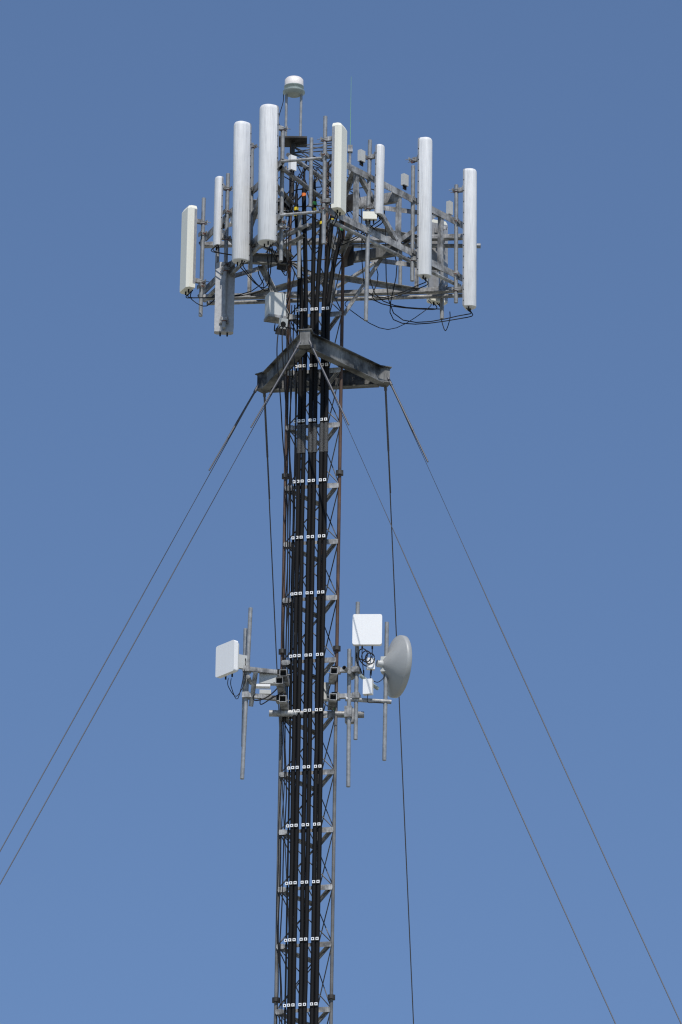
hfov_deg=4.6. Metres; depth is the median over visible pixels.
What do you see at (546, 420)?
sky
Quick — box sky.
[0,0,681,1023]
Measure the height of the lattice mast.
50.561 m
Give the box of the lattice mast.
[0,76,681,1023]

